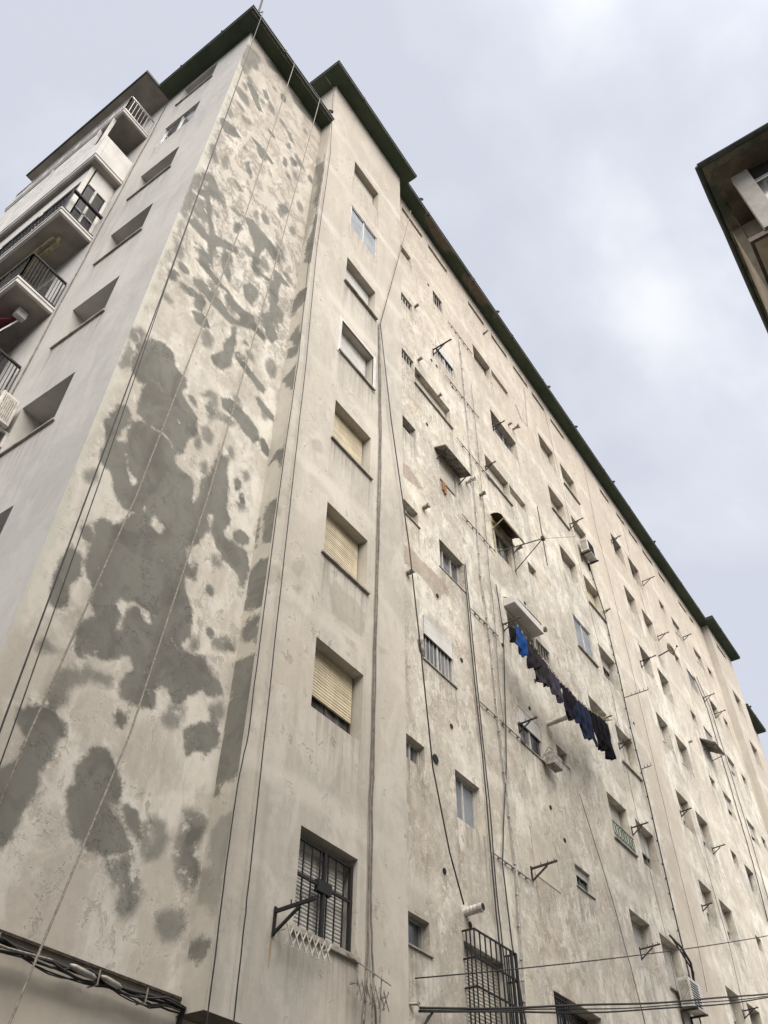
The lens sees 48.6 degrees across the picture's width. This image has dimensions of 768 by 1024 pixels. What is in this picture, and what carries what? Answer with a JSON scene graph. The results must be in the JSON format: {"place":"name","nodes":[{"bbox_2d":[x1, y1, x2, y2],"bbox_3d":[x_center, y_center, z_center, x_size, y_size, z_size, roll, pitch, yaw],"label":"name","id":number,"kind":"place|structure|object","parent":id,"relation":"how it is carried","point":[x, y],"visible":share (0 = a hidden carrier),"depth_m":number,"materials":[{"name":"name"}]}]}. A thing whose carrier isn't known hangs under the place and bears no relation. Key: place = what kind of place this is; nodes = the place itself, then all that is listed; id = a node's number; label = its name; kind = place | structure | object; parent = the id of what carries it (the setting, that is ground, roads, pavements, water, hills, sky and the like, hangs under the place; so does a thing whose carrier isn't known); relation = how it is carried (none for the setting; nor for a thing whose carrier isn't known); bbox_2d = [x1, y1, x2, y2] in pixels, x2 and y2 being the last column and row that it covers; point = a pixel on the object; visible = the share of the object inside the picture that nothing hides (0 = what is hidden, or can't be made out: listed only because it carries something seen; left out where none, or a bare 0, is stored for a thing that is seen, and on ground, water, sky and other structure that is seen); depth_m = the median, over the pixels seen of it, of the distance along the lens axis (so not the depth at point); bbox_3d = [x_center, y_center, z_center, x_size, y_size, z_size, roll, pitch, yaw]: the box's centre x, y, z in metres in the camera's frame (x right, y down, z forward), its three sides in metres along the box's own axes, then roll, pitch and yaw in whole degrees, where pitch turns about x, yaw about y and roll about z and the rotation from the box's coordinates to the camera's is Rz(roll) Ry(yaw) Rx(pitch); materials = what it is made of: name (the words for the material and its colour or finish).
{"place":"outdoors","nodes":[
{"label":"outdoors","id":0,"kind":"place"},
{"bbox_2d":[0,0,767,762],"label":"sky","id":1,"kind":"structure","parent":0,"point":[556,146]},
{"bbox_2d":[695,122,767,332],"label":"corner building","id":2,"kind":"structure","parent":0,"point":[733,177],"depth_m":20.73,"materials":[{"name":"brown concrete"}]},
{"label":"street","id":3,"kind":"structure","parent":0,"visible":0},
{"bbox_2d":[0,4,767,1023],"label":"apartment building","id":4,"kind":"structure","parent":3,"relation":"on","point":[110,194],"depth_m":14.84,"materials":[{"name":"paint"}]},
{"bbox_2d":[0,390,19,447],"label":"air conditioner","id":5,"kind":"object","parent":4,"relation":"attached to","point":[9,404],"visible":1,"depth_m":12.72,"materials":[{"name":"metal"}]},
{"bbox_2d":[0,307,27,332],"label":"awning","id":6,"kind":"object","parent":4,"relation":"attached to","point":[20,314],"visible":1,"depth_m":15.74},
{"bbox_2d":[0,416,54,456],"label":"window sill","id":7,"kind":"structure","parent":4,"relation":"in","point":[52,419],"depth_m":11.92,"materials":[{"name":"grey concrete"}]},
{"bbox_2d":[0,235,61,285],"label":"rolled awning","id":8,"kind":"object","parent":4,"relation":"attached to","point":[50,249],"visible":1,"depth_m":17.91,"materials":[{"name":"fabric"}]},
{"bbox_2d":[49,308,104,349],"bbox_3d":[-5.049,-2.998,14.028,1.320,0.043,0.070,-26,-51,24],"label":"window sill","id":9,"kind":"structure","parent":4,"relation":"in","point":[101,311],"depth_m":14.00,"materials":[{"name":"grey concrete"}]},
{"bbox_2d":[0,932,186,1023],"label":"cable bundle","id":10,"kind":"object","parent":4,"relation":"attached to","point":[101,981],"visible":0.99,"depth_m":7.46,"materials":[{"name":"black rubber"}]},
{"bbox_2d":[93,227,142,265],"bbox_3d":[-5.025,-4.990,16.067,1.320,0.043,0.070,-26,-51,24],"label":"window sill","id":11,"kind":"structure","parent":4,"relation":"in","point":[141,228],"depth_m":16.03,"materials":[{"name":"grey concrete"}]},
{"bbox_2d":[0,12,261,765],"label":"rope","id":12,"kind":"object","parent":4,"relation":"hanging from","point":[91,503],"visible":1,"depth_m":9.49,"materials":[{"name":"grey"}]},
{"bbox_2d":[0,11,262,732],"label":"rope","id":13,"kind":"object","parent":4,"relation":"hanging from","point":[20,675],"visible":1,"depth_m":10.13,"materials":[{"name":"grey"}]},
{"bbox_2d":[0,63,294,804],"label":"rope","id":14,"kind":"object","parent":4,"relation":"hanging from","point":[47,693],"visible":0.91,"depth_m":10.14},
{"bbox_2d":[126,165,170,200],"bbox_3d":[-5.000,-6.981,18.105,1.320,0.043,0.070,-26,-51,24],"label":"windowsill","id":15,"kind":"structure","parent":4,"relation":"in","point":[169,166],"depth_m":18.08,"materials":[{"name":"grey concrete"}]},
{"bbox_2d":[8,99,319,1023],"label":"rope","id":16,"kind":"object","parent":4,"relation":"hanging from","point":[152,663],"visible":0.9,"depth_m":9.32,"materials":[{"name":"grey"}]},
{"bbox_2d":[159,102,199,143],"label":"window","id":17,"kind":"structure","parent":4,"relation":"in","point":[189,115],"depth_m":20.79,"materials":[{"name":"glass"}]},
{"bbox_2d":[175,75,212,105],"bbox_3d":[-4.951,-10.964,22.183,1.320,0.043,0.070,-26,-51,24],"label":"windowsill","id":18,"kind":"structure","parent":4,"relation":"in","point":[209,77],"depth_m":22.15,"materials":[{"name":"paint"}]},
{"bbox_2d":[206,154,324,1023],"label":"cable","id":19,"kind":"object","parent":4,"relation":"attached to","point":[257,658],"visible":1,"depth_m":10.58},
{"bbox_2d":[233,87,333,1023],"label":"cable","id":20,"kind":"object","parent":4,"relation":"attached to","point":[275,639],"visible":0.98,"depth_m":11.00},
{"bbox_2d":[271,894,316,936],"bbox_3d":[-0.967,4.338,9.172,0.579,0.336,0.035,-25,-51,23],"label":"clothesline bracket","id":21,"kind":"object","parent":4,"relation":"attached to","point":[275,930],"visible":1,"depth_m":9.19,"materials":[{"name":"black metal"}]},
{"bbox_2d":[279,923,331,964],"bbox_3d":[-0.865,4.803,9.440,0.127,0.225,0.800,-26,-51,24],"label":"drying rack","id":22,"kind":"object","parent":4,"relation":"attached to","point":[302,941],"visible":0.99,"depth_m":9.40,"materials":[{"name":"metal"}]},
{"bbox_2d":[289,836,360,963],"bbox_3d":[-0.763,4.624,10.268,0.310,1.236,1.290,-26,-51,24],"label":"window","id":23,"kind":"structure","parent":4,"relation":"in","point":[320,873],"depth_m":10.32,"materials":[{"name":"metal"}]},
{"bbox_2d":[311,649,351,734],"bbox_3d":[-0.833,2.653,12.380,0.080,1.162,1.162,-26,-51,24],"label":"window","id":24,"kind":"structure","parent":4,"relation":"in","point":[332,687],"depth_m":12.48,"materials":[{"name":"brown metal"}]},
{"bbox_2d":[321,514,369,594],"bbox_3d":[-0.714,0.634,14.353,0.310,1.216,1.290,-26,-51,24],"label":"window","id":25,"kind":"structure","parent":4,"relation":"in","point":[339,547],"depth_m":14.49,"materials":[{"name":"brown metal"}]},
{"bbox_2d":[331,412,372,480],"bbox_3d":[-0.690,-1.357,16.392,0.310,1.216,1.290,-26,-51,24],"label":"window","id":26,"kind":"structure","parent":4,"relation":"in","point":[343,436],"depth_m":16.56,"materials":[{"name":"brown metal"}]},
{"bbox_2d":[337,315,375,393],"bbox_3d":[-0.665,-3.367,18.450,0.310,1.350,1.350,-26,-51,24],"label":"window","id":27,"kind":"structure","parent":4,"relation":"in","point":[344,346],"depth_m":18.63,"materials":[{"name":"white plastic"}]},
{"bbox_2d":[344,268,377,319],"bbox_3d":[-0.632,-5.340,20.462,0.330,1.226,1.290,-26,-51,24],"label":"window","id":28,"kind":"structure","parent":4,"relation":"in","point":[352,283],"depth_m":20.58,"materials":[{"name":"metal"}]},
{"bbox_2d":[350,206,375,258],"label":"window","id":29,"kind":"structure","parent":4,"relation":"in","point":[356,222],"depth_m":22.58,"materials":[{"name":"glass"}]},
{"bbox_2d":[354,171,372,202],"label":"window","id":30,"kind":"structure","parent":4,"relation":"in","point":[357,179],"depth_m":24.89,"materials":[{"name":"metal"}]},
{"bbox_2d":[346,953,390,1023],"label":"drying rack","id":31,"kind":"object","parent":4,"relation":"attached to","point":[372,997],"visible":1,"depth_m":9.93,"materials":[{"name":"metal"}]},
{"bbox_2d":[363,324,380,1023],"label":"cable","id":32,"kind":"object","parent":4,"relation":"attached to","point":[367,958],"visible":0.96,"depth_m":12.77,"materials":[{"name":"rubber"}]},
{"bbox_2d":[370,324,381,1023],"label":"cable","id":33,"kind":"object","parent":4,"relation":"attached to","point":[375,1012],"visible":0.94,"depth_m":12.43,"materials":[{"name":"rubber"}]},
{"bbox_2d":[380,211,410,323],"bbox_3d":[0.382,-7.070,23.809,0.031,8.653,1.500,-27,-52,25],"label":"wire","id":34,"kind":"object","parent":4,"relation":"attached to","point":[395,269],"visible":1,"depth_m":23.14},
{"bbox_2d":[403,506,420,528],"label":"window","id":35,"kind":"structure","parent":4,"relation":"in","point":[407,512],"depth_m":18.17,"materials":[{"name":"grey glass"}]},
{"bbox_2d":[406,740,418,765],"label":"window","id":36,"kind":"structure","parent":4,"relation":"in","point":[412,752],"depth_m":14.28,"materials":[{"name":"white glass"}]},
{"bbox_2d":[408,917,433,958],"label":"window","id":37,"kind":"structure","parent":4,"relation":"in","point":[415,929],"depth_m":12.21,"materials":[{"name":"metal"}]},
{"bbox_2d":[380,324,463,904],"bbox_3d":[0.612,0.758,16.667,0.125,12.508,2.872,-22,-50,21],"label":"wire","id":38,"kind":"object","parent":4,"relation":"attached to","point":[419,637],"visible":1,"depth_m":14.98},
{"bbox_2d":[417,636,424,656],"bbox_3d":[0.660,2.376,15.101,0.105,0.404,0.157,-26,-51,24],"label":"cable joint","id":39,"kind":"object","parent":38,"relation":"attached to","point":[422,646],"visible":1,"depth_m":15.05,"materials":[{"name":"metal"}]},
{"bbox_2d":[414,376,453,429],"bbox_3d":[1.241,-3.020,22.775,0.270,0.806,1.890,-26,-51,24],"label":"window","id":40,"kind":"structure","parent":4,"relation":"in","point":[421,387],"depth_m":22.78,"materials":[{"name":"white metal"}]},
{"bbox_2d":[422,616,457,688],"bbox_3d":[1.045,2.706,16.495,0.100,1.056,1.230,-26,-51,24],"label":"window","id":41,"kind":"structure","parent":4,"relation":"in","point":[438,654],"depth_m":16.53,"materials":[{"name":"white glass"}]},
{"bbox_2d":[435,340,453,377],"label":"window","id":42,"kind":"structure","parent":4,"relation":"in","point":[443,357],"depth_m":25.28,"materials":[{"name":"white glass"}]},
{"bbox_2d":[439,459,454,496],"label":"window","id":43,"kind":"structure","parent":4,"relation":"in","point":[446,476],"depth_m":21.12,"materials":[{"name":"white glass"}]},
{"bbox_2d":[439,548,465,592],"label":"window","id":44,"kind":"structure","parent":4,"relation":"in","point":[447,565],"depth_m":19.16,"materials":[{"name":"white glass"}]},
{"bbox_2d":[434,444,471,484],"bbox_3d":[1.728,-1.189,21.312,0.346,0.378,1.240,-26,-51,24],"label":"window hood","id":45,"kind":"object","parent":4,"relation":"attached to","point":[452,461],"depth_m":21.36,"materials":[{"name":"concrete"}]},
{"bbox_2d":[455,776,476,830],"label":"window","id":46,"kind":"structure","parent":4,"relation":"in","point":[465,798],"depth_m":15.15,"materials":[{"name":"glass"}]},
{"bbox_2d":[463,902,484,916],"bbox_3d":[1.406,6.206,13.288,0.329,0.160,0.146,-26,-51,24],"label":"flue pipe","id":47,"kind":"object","parent":4,"relation":"attached to","point":[477,908],"visible":1,"depth_m":13.24,"materials":[{"name":"metal"}]},
{"bbox_2d":[456,437,495,485],"bbox_3d":[2.561,-1.369,23.523,0.043,0.040,2.140,-26,-51,24],"label":"conduit","id":48,"kind":"object","parent":4,"relation":"attached to","point":[476,461],"visible":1,"depth_m":23.50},
{"bbox_2d":[464,947,500,1023],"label":"window","id":49,"kind":"structure","parent":4,"relation":"in","point":[473,954],"depth_m":13.08,"materials":[{"name":"white metal"}]},
{"bbox_2d":[463,564,506,1013],"bbox_3d":[1.849,4.607,16.052,0.032,9.581,0.253,-26,-51,24],"label":"cable","id":50,"kind":"object","parent":4,"relation":"attached to","point":[484,776],"visible":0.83,"depth_m":15.69,"materials":[{"name":"rubber"}]},
{"bbox_2d":[471,385,503,726],"bbox_3d":[2.572,0.226,21.900,0.023,12.180,0.261,-26,-51,24],"label":"cable","id":51,"kind":"object","parent":4,"relation":"attached to","point":[489,571],"visible":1,"depth_m":20.49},
{"bbox_2d":[465,564,510,1023],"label":"cable","id":52,"kind":"object","parent":4,"relation":"attached to","point":[489,801],"visible":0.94,"depth_m":15.42,"materials":[{"name":"rubber"}]},
{"bbox_2d":[459,339,526,1023],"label":"cable","id":53,"kind":"object","parent":4,"relation":"attached to","point":[517,893],"visible":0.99,"depth_m":17.15,"materials":[{"name":"black rubber"}]},
{"bbox_2d":[486,467,513,506],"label":"window","id":54,"kind":"structure","parent":4,"relation":"in","point":[499,486],"depth_m":24.85,"materials":[{"name":"white metal"}]},
{"bbox_2d":[491,419,511,452],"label":"window","id":55,"kind":"structure","parent":4,"relation":"in","point":[498,432],"depth_m":27.80,"materials":[{"name":"metal"}]},
{"bbox_2d":[495,532,509,565],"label":"window","id":56,"kind":"structure","parent":4,"relation":"in","point":[500,545],"depth_m":22.70,"materials":[{"name":"grey glass"}]},
{"bbox_2d":[480,701,525,743],"bbox_3d":[2.462,4.366,17.593,0.043,0.040,1.920,-26,-51,24],"label":"conduit","id":57,"kind":"object","parent":4,"relation":"attached to","point":[495,716],"visible":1,"depth_m":17.54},
{"bbox_2d":[490,512,524,574],"bbox_3d":[3.318,0.784,22.534,0.381,1.300,1.180,-26,-51,24],"label":"window hood","id":58,"kind":"object","parent":4,"relation":"attached to","point":[505,525],"depth_m":22.84,"materials":[{"name":"brown metal"}]},
{"bbox_2d":[496,585,525,1023],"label":"cable","id":59,"kind":"object","parent":4,"relation":"attached to","point":[505,794],"visible":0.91,"depth_m":16.08,"materials":[{"name":"rubber"}]},
{"bbox_2d":[503,615,520,631],"bbox_3d":[2.989,2.610,19.890,0.497,0.300,0.031,-25,-51,23],"label":"clothesline bracket","id":60,"kind":"object","parent":4,"relation":"attached to","point":[512,621],"visible":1,"depth_m":19.91,"materials":[{"name":"metal"}]},
{"bbox_2d":[505,624,610,720],"bbox_3d":[4.379,4.231,20.867,0.650,1.197,5.911,-26,-51,24],"label":"clothesline","id":61,"kind":"object","parent":60,"relation":"hanging from","point":[606,719],"visible":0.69,"depth_m":19.94,"materials":[{"name":"fabric"}]},
{"bbox_2d":[510,626,515,642],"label":"socks","id":62,"kind":"object","parent":61,"relation":"hanging from","point":[512,635],"visible":1,"depth_m":18.44,"materials":[{"name":"fabric"}]},
{"bbox_2d":[515,625,528,657],"bbox_3d":[3.026,2.858,18.750,0.136,0.731,0.570,-26,-51,24],"label":"garment","id":63,"kind":"object","parent":61,"relation":"hanging from","point":[521,641],"visible":1,"depth_m":18.67,"materials":[{"name":"fabric"}]},
{"bbox_2d":[526,640,541,669],"bbox_3d":[3.322,3.253,18.982,0.151,0.786,0.720,-26,-51,24],"label":"shirt","id":64,"kind":"object","parent":61,"relation":"hanging from","point":[533,661],"visible":0.98,"depth_m":18.93,"materials":[{"name":"fabric"}]},
{"bbox_2d":[535,654,552,686],"bbox_3d":[3.529,3.540,19.102,0.159,0.851,0.787,-26,-51,24],"label":"shirt","id":65,"kind":"object","parent":61,"relation":"hanging from","point":[542,674],"visible":0.99,"depth_m":19.07,"materials":[{"name":"fabric"}]},
{"bbox_2d":[548,668,563,702],"bbox_3d":[3.947,3.987,19.417,0.158,0.759,0.727,-26,-51,24],"label":"shirt","id":66,"kind":"object","parent":61,"relation":"hanging from","point":[556,687],"visible":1,"depth_m":19.31,"materials":[{"name":"fabric"}]},
{"bbox_2d":[560,683,576,720],"bbox_3d":[4.312,4.468,19.751,0.150,0.956,0.823,-26,-51,24],"label":"garment","id":67,"kind":"object","parent":61,"relation":"hanging from","point":[569,700],"visible":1,"depth_m":19.69,"materials":[{"name":"fabric"}]},
{"bbox_2d":[574,698,597,746],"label":"trousers","id":68,"kind":"object","parent":61,"relation":"hanging from","point":[583,716],"visible":0.98,"depth_m":20.10,"materials":[{"name":"fabric"}]},
{"bbox_2d":[589,711,615,760],"bbox_3d":[5.335,5.452,20.846,0.179,1.167,1.204,-26,-51,24],"label":"garment","id":69,"kind":"object","parent":61,"relation":"hanging from","point":[601,730],"visible":1,"depth_m":20.78,"materials":[{"name":"fabric"}]},
{"bbox_2d":[492,851,533,882],"bbox_3d":[2.319,6.387,15.283,0.043,0.040,1.530,-26,-51,24],"label":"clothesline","id":70,"kind":"object","parent":4,"relation":"attached to","point":[512,867],"visible":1,"depth_m":15.26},
{"bbox_2d":[503,595,543,637],"bbox_3d":[3.513,2.624,21.164,0.312,0.271,1.752,-26,-51,24],"label":"awning box","id":71,"kind":"object","parent":4,"relation":"attached to","point":[515,607],"visible":0.98,"depth_m":20.98,"materials":[{"name":"metal"}]},
{"bbox_2d":[518,716,537,732],"bbox_3d":[3.075,4.531,18.182,0.467,0.287,0.031,-25,-51,23],"label":"clothesline bracket","id":72,"kind":"object","parent":4,"relation":"attached to","point":[529,720],"visible":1,"depth_m":18.20,"materials":[{"name":"black metal"}]},
{"bbox_2d":[517,706,545,764],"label":"window","id":73,"kind":"structure","parent":4,"relation":"in","point":[530,734],"depth_m":18.77,"materials":[{"name":"white glass"}]},
{"bbox_2d":[497,506,575,571],"bbox_3d":[4.182,0.871,22.797,2.629,2.170,0.850,8,-46,-7],"label":"tv aerial","id":74,"kind":"object","parent":4,"relation":"attached to","point":[543,538],"visible":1,"depth_m":22.43,"materials":[{"name":"metal"}]},
{"bbox_2d":[536,641,549,664],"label":"window","id":75,"kind":"structure","parent":4,"relation":"in","point":[541,652],"depth_m":21.91,"materials":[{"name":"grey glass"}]},
{"bbox_2d":[530,859,557,880],"bbox_3d":[2.970,6.632,15.762,0.559,0.328,0.035,-25,-51,23],"label":"clothesline bracket","id":76,"kind":"object","parent":4,"relation":"attached to","point":[543,869],"visible":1,"depth_m":15.78,"materials":[{"name":"metal"}]},
{"bbox_2d":[542,746,562,772],"bbox_3d":[3.679,5.430,18.700,0.289,0.429,0.450,-26,-51,24],"label":"air conditioner","id":77,"kind":"object","parent":4,"relation":"attached to","point":[553,760],"visible":1,"depth_m":18.54,"materials":[{"name":"metal"}]},
{"bbox_2d":[546,715,567,726],"bbox_3d":[4.054,4.807,19.699,0.626,0.148,0.143,-26,-51,24],"label":"flue pipe","id":78,"kind":"object","parent":4,"relation":"attached to","point":[556,721],"visible":0.88,"depth_m":19.67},
{"bbox_2d":[551,500,570,530],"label":"window","id":79,"kind":"structure","parent":4,"relation":"in","point":[555,509],"depth_m":29.17,"materials":[{"name":"metal"}]},
{"bbox_2d":[562,558,572,581],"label":"window","id":80,"kind":"structure","parent":4,"relation":"in","point":[566,567],"depth_m":27.83,"materials":[{"name":"white glass"}]},
{"bbox_2d":[555,1004,587,1023],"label":"window","id":81,"kind":"structure","parent":4,"relation":"in","point":[575,1019],"depth_m":15.58,"materials":[{"name":"brown metal"}]},
{"bbox_2d":[562,475,580,504],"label":"window","id":82,"kind":"structure","parent":4,"relation":"in","point":[565,482],"depth_m":32.21,"materials":[{"name":"white glass"}]},
{"bbox_2d":[575,867,595,899],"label":"window","id":83,"kind":"structure","parent":4,"relation":"in","point":[582,882],"depth_m":17.96,"materials":[{"name":"white glass"}]},
{"bbox_2d":[573,616,598,667],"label":"window","id":84,"kind":"structure","parent":4,"relation":"in","point":[583,638],"depth_m":25.47,"materials":[{"name":"glass"}]},
{"bbox_2d":[409,993,767,1023],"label":"street cable","id":85,"kind":"object","parent":4,"relation":"attached to","point":[475,1009],"visible":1,"depth_m":13.48,"materials":[{"name":"rubber"}]},
{"bbox_2d":[579,537,598,570],"bbox_3d":[7.098,1.480,29.494,0.400,0.890,0.806,-26,-51,24],"label":"air conditioner","id":86,"kind":"object","parent":4,"relation":"attached to","point":[588,551],"visible":1,"depth_m":29.41,"materials":[{"name":"metal"}]},
{"bbox_2d":[415,935,767,978],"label":"cable","id":87,"kind":"object","parent":4,"relation":"attached to","point":[573,962],"visible":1,"depth_m":14.16,"materials":[{"name":"rubber"}]},
{"bbox_2d":[586,588,607,622],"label":"window","id":88,"kind":"structure","parent":4,"relation":"in","point":[590,597],"depth_m":28.64,"materials":[{"name":"beige glass"}]},
{"bbox_2d":[601,657,610,681],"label":"window","id":89,"kind":"structure","parent":4,"relation":"in","point":[606,667],"depth_m":26.89,"materials":[{"name":"metal"}]},
{"bbox_2d":[535,389,678,998],"bbox_3d":[6.289,2.653,27.038,0.017,22.643,2.097,-26,-51,24],"label":"cable","id":90,"kind":"object","parent":4,"relation":"attached to","point":[616,714],"visible":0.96,"depth_m":24.52,"materials":[{"name":"rubber"}]},
{"bbox_2d":[579,794,645,1023],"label":"cable","id":91,"kind":"object","parent":4,"relation":"attached to","point":[614,908],"visible":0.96,"depth_m":18.49,"materials":[{"name":"rubber"}]},
{"bbox_2d":[609,803,638,857],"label":"window","id":92,"kind":"structure","parent":4,"relation":"in","point":[614,813],"depth_m":21.56,"materials":[{"name":"metal"}]},
{"bbox_2d":[617,736,642,781],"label":"window","id":93,"kind":"structure","parent":4,"relation":"in","point":[625,760],"depth_m":24.58,"materials":[{"name":"white glass"}]},
{"bbox_2d":[631,920,648,970],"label":"window","id":94,"kind":"structure","parent":4,"relation":"in","point":[636,929],"depth_m":19.67,"materials":[{"name":"glass"}]},
{"bbox_2d":[581,457,706,989],"bbox_3d":[8.269,4.812,28.911,0.019,20.901,0.404,-26,-51,24],"label":"cable","id":95,"kind":"object","parent":4,"relation":"attached to","point":[650,747],"visible":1,"depth_m":26.07,"materials":[{"name":"rubber"}]},
{"bbox_2d":[588,563,701,1023],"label":"cable","id":96,"kind":"object","parent":4,"relation":"attached to","point":[669,893],"visible":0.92,"depth_m":24.22,"materials":[{"name":"rubber"}]},
{"bbox_2d":[638,831,651,869],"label":"window","id":97,"kind":"structure","parent":4,"relation":"in","point":[645,859],"depth_m":22.70,"materials":[{"name":"metal"}]},
{"bbox_2d":[639,942,660,959],"bbox_3d":[5.855,9.641,18.699,0.497,0.300,0.031,-25,-51,23],"label":"clothesline bracket","id":98,"kind":"object","parent":4,"relation":"attached to","point":[652,946],"visible":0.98,"depth_m":18.72,"materials":[{"name":"metal"}]},
{"bbox_2d":[658,643,677,655],"bbox_3d":[11.072,5.411,33.153,0.457,0.537,0.720,27,-51,-23],"label":"satellite dish","id":99,"kind":"object","parent":4,"relation":"attached to","point":[670,649],"visible":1,"depth_m":33.00,"materials":[{"name":"metal"}]},
{"bbox_2d":[661,943,678,994],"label":"window","id":100,"kind":"structure","parent":4,"relation":"in","point":[671,976],"depth_m":20.57,"materials":[{"name":"white glass"}]},
{"bbox_2d":[676,976,707,1023],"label":"air conditioner","id":101,"kind":"object","parent":4,"relation":"attached to","point":[688,988],"visible":0.86,"depth_m":19.57,"materials":[{"name":"metal"}]},
{"bbox_2d":[669,934,694,980],"bbox_3d":[7.212,10.765,20.431,0.590,1.119,0.235,27,-51,-24],"label":"coolant hose","id":102,"kind":"object","parent":101,"relation":"attached to","point":[677,944],"visible":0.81,"depth_m":20.45,"materials":[{"name":"rubber"}]},
{"bbox_2d":[699,738,725,760],"bbox_3d":[12.870,9.229,33.317,0.552,0.510,1.200,-26,-51,24],"label":"window hood","id":103,"kind":"object","parent":4,"relation":"attached to","point":[712,746],"depth_m":33.30,"materials":[{"name":"concrete"}]},
{"bbox_2d":[704,858,745,1017],"bbox_3d":[9.948,12.306,24.845,0.022,4.422,0.294,-26,-51,24],"label":"cable","id":104,"kind":"object","parent":4,"relation":"attached to","point":[727,938],"visible":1,"depth_m":24.84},
{"bbox_2d":[693,676,767,921],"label":"cable","id":105,"kind":"object","parent":4,"relation":"attached to","point":[735,804],"visible":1,"depth_m":33.44,"materials":[{"name":"rubber"}]},
{"bbox_2d":[696,676,767,897],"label":"cable","id":106,"kind":"object","parent":4,"relation":"attached to","point":[736,792],"visible":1,"depth_m":34.65,"materials":[{"name":"rubber"}]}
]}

